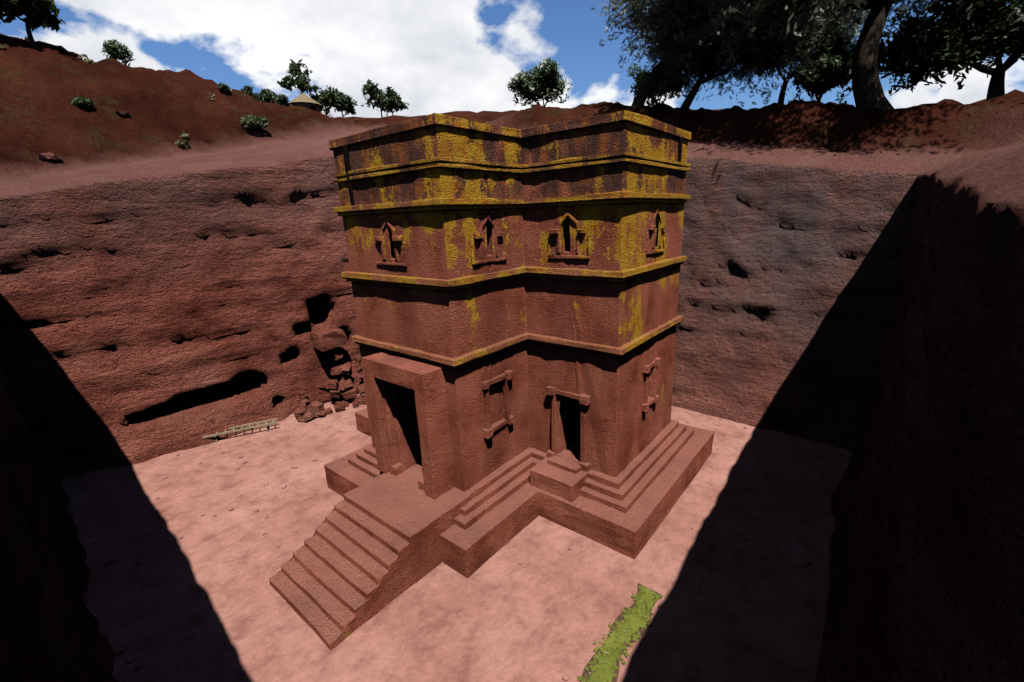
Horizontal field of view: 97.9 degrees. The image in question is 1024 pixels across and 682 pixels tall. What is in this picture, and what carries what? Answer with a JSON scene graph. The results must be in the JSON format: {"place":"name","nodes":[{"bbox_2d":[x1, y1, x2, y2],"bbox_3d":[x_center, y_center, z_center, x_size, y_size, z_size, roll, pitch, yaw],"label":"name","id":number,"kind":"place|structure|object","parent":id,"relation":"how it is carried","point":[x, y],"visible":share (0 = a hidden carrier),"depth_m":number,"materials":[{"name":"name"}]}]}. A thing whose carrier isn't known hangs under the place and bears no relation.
{"place":"outdoors","nodes":[
{"label":"outdoors","id":0,"kind":"place"},
{"bbox_2d":[0,33,1023,681],"bbox_3d":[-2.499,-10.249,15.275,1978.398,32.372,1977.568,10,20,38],"label":"pit walls","id":1,"kind":"structure","parent":0,"point":[852,277],"depth_m":19.22,"materials":[{"name":"brown stone"}]},
{"bbox_2d":[0,0,65,48],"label":"ridge tree","id":2,"kind":"object","parent":1,"relation":"on","point":[37,13],"visible":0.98,"depth_m":25.25,"materials":[{"name":"green plant"}]},
{"bbox_2d":[0,36,353,149],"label":"shrubs","id":3,"kind":"object","parent":1,"relation":"on","point":[185,143],"visible":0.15,"depth_m":26.39,"materials":[{"name":"green plant"}]},
{"bbox_2d":[70,39,289,130],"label":"bank bushes","id":4,"kind":"object","parent":1,"relation":"on","point":[114,49],"visible":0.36,"depth_m":28.58,"materials":[{"name":"green plant"}]},
{"bbox_2d":[39,51,357,160],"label":"bank rocks","id":5,"kind":"object","parent":1,"relation":"on","point":[48,156],"visible":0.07,"depth_m":21.13,"materials":[{"name":"brown stone"}]},
{"bbox_2d":[241,85,276,102],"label":"shrubs","id":6,"kind":"object","parent":1,"relation":"on","point":[267,95],"visible":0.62,"depth_m":67.57,"materials":[{"name":"green plant"}]},
{"bbox_2d":[277,58,321,95],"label":"ridge tree","id":7,"kind":"object","parent":1,"relation":"on","point":[301,81],"visible":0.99,"depth_m":70.61,"materials":[{"name":"green plant"}]},
{"bbox_2d":[287,93,323,112],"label":"thatched hut","id":8,"kind":"object","parent":1,"relation":"on","point":[304,100],"visible":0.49,"depth_m":67.78,"materials":[{"name":"beige wicker"}]},
{"bbox_2d":[310,85,346,114],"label":"ridge tree","id":9,"kind":"object","parent":1,"relation":"on","point":[322,98],"visible":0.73,"depth_m":74.56,"materials":[{"name":"green plant"}]},
{"bbox_2d":[327,87,357,116],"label":"ridge tree","id":10,"kind":"object","parent":1,"relation":"on","point":[347,104],"visible":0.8,"depth_m":76.46,"materials":[{"name":"green plant"}]},
{"bbox_2d":[361,78,398,116],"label":"ridge tree","id":11,"kind":"object","parent":1,"relation":"on","point":[374,92],"visible":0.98,"depth_m":76.85,"materials":[{"name":"green plant"}]},
{"bbox_2d":[380,93,408,115],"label":"ridge tree","id":12,"kind":"object","parent":1,"relation":"on","point":[397,104],"visible":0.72,"depth_m":78.98,"materials":[{"name":"green plant"}]},
{"bbox_2d":[61,392,851,681],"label":"pit floor","id":13,"kind":"structure","parent":1,"relation":"on","point":[502,615],"depth_m":12.73,"materials":[{"name":"stone"}]},
{"bbox_2d":[203,418,277,441],"bbox_3d":[-13.466,4.481,22.276,3.200,0.410,0.627,-9,17,-24],"label":"wooden ladder","id":14,"kind":"object","parent":13,"relation":"on","point":[266,424],"visible":0.93,"depth_m":22.30,"materials":[{"name":"brown wood"}]},
{"bbox_2d":[86,409,827,680],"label":"floor stones","id":15,"kind":"object","parent":13,"relation":"on","point":[241,672],"visible":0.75,"depth_m":13.93,"materials":[{"name":"brown stone"}]},
{"bbox_2d":[269,110,714,650],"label":"rock-hewn church","id":16,"kind":"structure","parent":13,"relation":"on","point":[515,298],"depth_m":13.91,"materials":[{"name":"brown stone"}]},
{"bbox_2d":[578,583,662,681],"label":"grass strip","id":17,"kind":"object","parent":13,"relation":"on","point":[630,625],"visible":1,"depth_m":10.79,"materials":[{"name":"green plant"}]},
{"bbox_2d":[507,57,571,106],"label":"tree","id":18,"kind":"object","parent":1,"relation":"on","point":[545,81],"visible":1,"depth_m":51.34,"materials":[{"name":"green plant"}]},
{"bbox_2d":[626,63,686,105],"bbox_3d":[10.653,-18.572,33.175,5.095,4.807,3.776,10,20,38],"label":"tree","id":19,"kind":"object","parent":1,"relation":"on","point":[653,95],"visible":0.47,"depth_m":32.45,"materials":[{"name":"green plant"}]},
{"bbox_2d":[639,0,812,109],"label":"olive tree","id":20,"kind":"object","parent":1,"relation":"on","point":[738,48],"visible":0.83,"depth_m":25.60,"materials":[{"name":"green plant"}]},
{"bbox_2d":[590,0,866,108],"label":"olive tree","id":21,"kind":"object","parent":1,"relation":"on","point":[639,17],"visible":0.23,"depth_m":26.59,"materials":[{"name":"green plant"}]},
{"bbox_2d":[753,9,870,103],"bbox_3d":[22.185,-22.193,34.297,8.868,10.158,9.152,5,17,24],"label":"tree","id":22,"kind":"object","parent":1,"relation":"on","point":[781,98],"visible":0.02,"depth_m":35.22,"materials":[{"name":"green plant"}]},
{"bbox_2d":[791,34,854,101],"bbox_3d":[18.589,-15.729,26.856,3.561,4.375,4.427,10,20,38],"label":"tree","id":23,"kind":"object","parent":1,"relation":"on","point":[833,69],"visible":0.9,"depth_m":25.77,"materials":[{"name":"green plant"}]},
{"bbox_2d":[667,0,1023,109],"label":"olive tree","id":24,"kind":"object","parent":1,"relation":"on","point":[867,89],"visible":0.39,"depth_m":23.19,"materials":[{"name":"green plant"}]},
{"bbox_2d":[835,0,1023,103],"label":"olive tree","id":25,"kind":"object","parent":1,"relation":"on","point":[952,40],"visible":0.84,"depth_m":24.33,"materials":[{"name":"green plant"}]},
{"bbox_2d":[0,0,1023,117],"label":"sky","id":26,"kind":"structure","parent":0,"point":[440,56],"materials":[{"name":"white"}]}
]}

